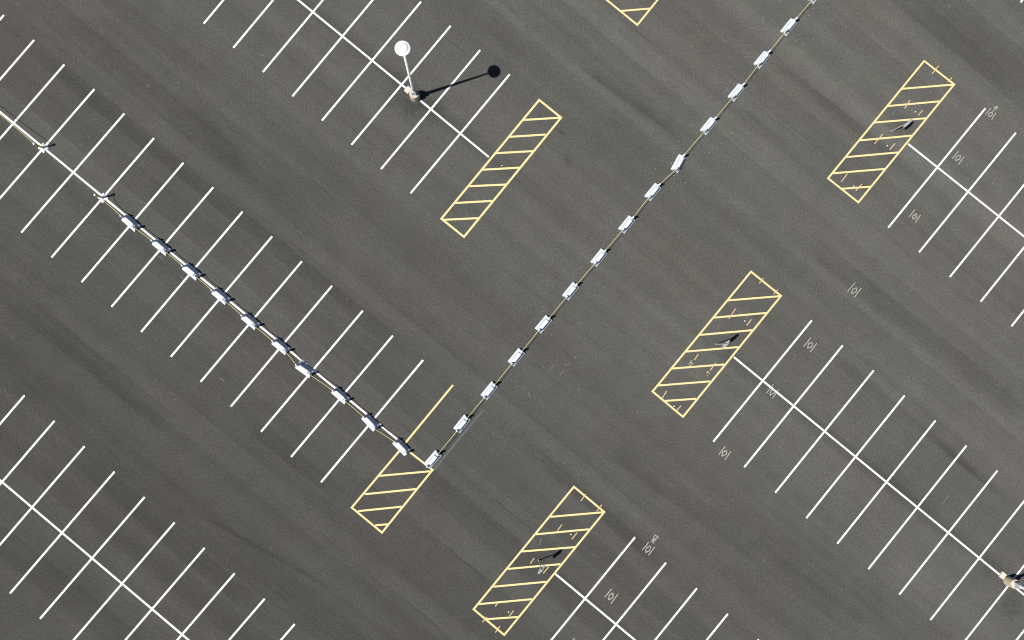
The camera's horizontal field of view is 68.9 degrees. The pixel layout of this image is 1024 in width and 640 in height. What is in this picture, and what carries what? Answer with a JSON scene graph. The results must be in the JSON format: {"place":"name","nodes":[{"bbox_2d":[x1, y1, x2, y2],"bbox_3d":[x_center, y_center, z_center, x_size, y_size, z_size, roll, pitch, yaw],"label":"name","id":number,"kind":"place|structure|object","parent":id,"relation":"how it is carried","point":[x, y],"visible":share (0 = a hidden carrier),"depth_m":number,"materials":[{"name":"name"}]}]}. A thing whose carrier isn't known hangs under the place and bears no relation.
{"place":"outdoors","nodes":[
{"label":"outdoors","id":0,"kind":"place"},
{"bbox_2d":[0,0,1023,639],"bbox_3d":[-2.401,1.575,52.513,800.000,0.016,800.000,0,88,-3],"label":"parking lot","id":1,"kind":"structure","parent":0,"point":[826,442],"depth_m":52.68,"materials":[{"name":"grey asphalt"}]},
{"bbox_2d":[33,143,48,152],"bbox_3d":[-32.313,-11.890,50.962,0.574,1.190,0.574,41,87,-1],"label":"delineator post","id":2,"kind":"object","parent":1,"relation":"on","point":[43,148],"visible":1,"depth_m":51.48,"materials":[{"name":"white plastic"}]},
{"bbox_2d":[94,193,107,202],"bbox_3d":[-28.242,-8.457,51.045,0.574,1.190,0.574,-42,90,-3],"label":"delineator post","id":3,"kind":"object","parent":1,"relation":"on","point":[103,197],"visible":0.96,"depth_m":51.56,"materials":[{"name":"white plastic"}]},
{"bbox_2d":[120,214,140,231],"bbox_3d":[-26.311,-6.718,51.293,1.270,0.768,0.596,42,87,-1],"label":"plastic barrier","id":4,"kind":"object","parent":1,"relation":"on","point":[130,222],"visible":0.99,"depth_m":51.38,"materials":[{"name":"white plastic"}]},
{"bbox_2d":[150,238,171,255],"bbox_3d":[-24.218,-5.066,51.339,1.270,0.768,0.596,40,87,-1],"label":"plastic barrier","id":5,"kind":"object","parent":1,"relation":"on","point":[160,245],"visible":1,"depth_m":51.44,"materials":[{"name":"white plastic"}]},
{"bbox_2d":[181,263,201,280],"bbox_3d":[-22.149,-3.354,51.382,1.270,0.768,0.596,40,87,-1],"label":"plastic barrier","id":6,"kind":"object","parent":1,"relation":"on","point":[191,271],"visible":0.99,"depth_m":51.49,"materials":[{"name":"white plastic"}]},
{"bbox_2d":[211,287,230,304],"bbox_3d":[-20.143,-1.669,51.423,1.270,0.768,0.596,40,87,-1],"label":"plastic barrier","id":7,"kind":"object","parent":1,"relation":"on","point":[220,295],"visible":0.98,"depth_m":51.53,"materials":[{"name":"white plastic"}]},
{"bbox_2d":[240,312,259,329],"bbox_3d":[-18.107,0.070,51.464,1.270,0.768,0.596,40,87,-1],"label":"plastic barrier","id":8,"kind":"object","parent":1,"relation":"on","point":[250,320],"visible":1,"depth_m":51.56,"materials":[{"name":"white plastic"}]},
{"bbox_2d":[271,338,290,354],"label":"plastic barrier","id":9,"kind":"object","parent":1,"relation":"on","point":[281,346],"visible":1,"depth_m":51.61,"materials":[{"name":"white plastic"}]},
{"bbox_2d":[295,361,314,377],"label":"plastic barrier","id":10,"kind":"object","parent":1,"relation":"on","point":[304,369],"visible":0.98,"depth_m":51.63,"materials":[{"name":"white plastic"}]},
{"bbox_2d":[331,387,349,403],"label":"plastic barrier","id":11,"kind":"object","parent":1,"relation":"on","point":[340,395],"visible":1,"depth_m":51.70,"materials":[{"name":"white plastic"}]},
{"bbox_2d":[361,413,379,430],"bbox_3d":[-9.836,7.100,51.631,0.596,0.768,1.270,-43,91,-3],"label":"plastic barrier","id":12,"kind":"object","parent":1,"relation":"on","point":[370,422],"visible":1,"depth_m":51.74,"materials":[{"name":"white plastic"}]},
{"bbox_2d":[392,438,410,455],"bbox_3d":[-7.680,8.824,51.678,0.596,0.768,1.270,-44,91,-3],"label":"plastic barrier","id":13,"kind":"object","parent":1,"relation":"on","point":[401,446],"visible":1,"depth_m":51.78,"materials":[{"name":"white plastic"}]},
{"bbox_2d":[97,196,393,441],"bbox_3d":[-18.231,0.069,51.169,26.320,0.741,0.294,40,87,-1],"label":"rope","id":14,"kind":"object","parent":13,"relation":"attached to","point":[240,314],"visible":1,"depth_m":51.26,"materials":[{"name":"yellow fabric"}]},
{"bbox_2d":[395,41,419,101],"bbox_3d":[-6.657,-15.902,48.368,0.926,8.954,0.926,0,88,-3],"label":"area lamp","id":15,"kind":"object","parent":1,"relation":"on","point":[402,48],"visible":1,"depth_m":45.56,"materials":[{"name":"white metal"}]},
{"bbox_2d":[404,86,410,93],"bbox_3d":[-7.340,-16.256,52.745,0.380,0.172,0.460,39,87,-1],"label":"ground box","id":16,"kind":"object","parent":1,"relation":"on","point":[407,89],"visible":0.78,"depth_m":52.66,"materials":[{"name":"concrete"}]},
{"bbox_2d":[424,450,441,468],"bbox_3d":[-5.498,9.704,51.752,0.596,0.768,1.270,41,87,-1],"label":"plastic barrier","id":17,"kind":"object","parent":1,"relation":"on","point":[432,460],"visible":1,"depth_m":51.86,"materials":[{"name":"white plastic"}]},
{"bbox_2d":[438,0,811,453],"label":"rope","id":18,"kind":"object","parent":17,"relation":"attached to","point":[622,230],"visible":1,"depth_m":52.57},
{"bbox_2d":[454,414,470,432],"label":"plastic barrier","id":19,"kind":"object","parent":1,"relation":"on","point":[461,424],"visible":1,"depth_m":52.02,"materials":[{"name":"white plastic"}]},
{"bbox_2d":[481,381,497,399],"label":"plastic barrier","id":20,"kind":"object","parent":1,"relation":"on","point":[489,390],"visible":1,"depth_m":52.17,"materials":[{"name":"white plastic"}]},
{"bbox_2d":[508,348,524,365],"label":"plastic barrier","id":21,"kind":"object","parent":1,"relation":"on","point":[516,357],"visible":1,"depth_m":52.34,"materials":[{"name":"white plastic"}]},
{"bbox_2d":[538,559,544,573],"bbox_3d":[1.915,16.768,51.041,0.080,2.441,0.762,40,87,-1],"label":"road sign","id":22,"kind":"object","parent":1,"relation":"on","point":[541,569],"visible":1,"depth_m":50.30,"materials":[{"name":"metal"}]},
{"bbox_2d":[535,315,551,332],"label":"plastic barrier","id":23,"kind":"object","parent":1,"relation":"on","point":[543,324],"visible":1,"depth_m":52.49,"materials":[{"name":"white plastic"}]},
{"bbox_2d":[562,282,578,299],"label":"plastic barrier","id":24,"kind":"object","parent":1,"relation":"on","point":[570,291],"visible":1,"depth_m":52.65,"materials":[{"name":"white plastic"}]},
{"bbox_2d":[590,248,607,266],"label":"plastic barrier","id":25,"kind":"object","parent":1,"relation":"on","point":[599,257],"visible":1,"depth_m":52.83,"materials":[{"name":"white plastic"}]},
{"bbox_2d":[618,215,634,233],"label":"plastic barrier","id":26,"kind":"object","parent":1,"relation":"on","point":[627,223],"visible":0.99,"depth_m":52.97,"materials":[{"name":"white plastic"}]},
{"bbox_2d":[644,183,660,200],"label":"plastic barrier","id":27,"kind":"object","parent":1,"relation":"on","point":[653,191],"visible":1,"depth_m":53.12,"materials":[{"name":"white plastic"}]},
{"bbox_2d":[671,154,685,172],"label":"plastic barrier","id":28,"kind":"object","parent":1,"relation":"on","point":[678,162],"visible":1,"depth_m":53.28,"materials":[{"name":"white plastic"}]},
{"bbox_2d":[700,117,716,134],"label":"plastic barrier","id":29,"kind":"object","parent":1,"relation":"on","point":[710,123],"visible":1,"depth_m":53.47,"materials":[{"name":"white plastic"}]},
{"bbox_2d":[715,340,729,348],"bbox_3d":[14.597,1.684,52.073,0.080,2.441,0.762,40,87,-1],"label":"road sign","id":30,"kind":"object","parent":1,"relation":"on","point":[725,344],"visible":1,"depth_m":51.33,"materials":[{"name":"metal"}]},
{"bbox_2d":[728,83,744,101],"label":"plastic barrier","id":31,"kind":"object","parent":1,"relation":"on","point":[738,89],"visible":1,"depth_m":53.62,"materials":[{"name":"white plastic"}]},
{"bbox_2d":[754,50,770,68],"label":"plastic barrier","id":32,"kind":"object","parent":1,"relation":"on","point":[763,57],"visible":1,"depth_m":53.80,"materials":[{"name":"white plastic"}]},
{"bbox_2d":[780,17,797,35],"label":"plastic barrier","id":33,"kind":"object","parent":1,"relation":"on","point":[790,24],"visible":1,"depth_m":53.96,"materials":[{"name":"white plastic"}]},
{"bbox_2d":[891,118,912,131],"bbox_3d":[27.667,-13.788,53.135,0.080,2.441,0.762,40,87,-1],"label":"road sign","id":34,"kind":"object","parent":1,"relation":"on","point":[907,123],"visible":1,"depth_m":52.45,"materials":[{"name":"metal"}]},
{"bbox_2d":[998,571,1006,578],"bbox_3d":[35.257,18.342,53.654,0.380,0.172,0.460,39,87,-1],"label":"ground box","id":35,"kind":"object","parent":1,"relation":"on","point":[1002,575],"visible":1,"depth_m":53.57,"materials":[{"name":"concrete"}]},
{"bbox_2d":[1003,576,1023,589],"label":"area lamp","id":36,"kind":"object","parent":1,"relation":"on","point":[1011,582],"visible":1,"depth_m":52.97,"materials":[{"name":"beige concrete"}]}
]}

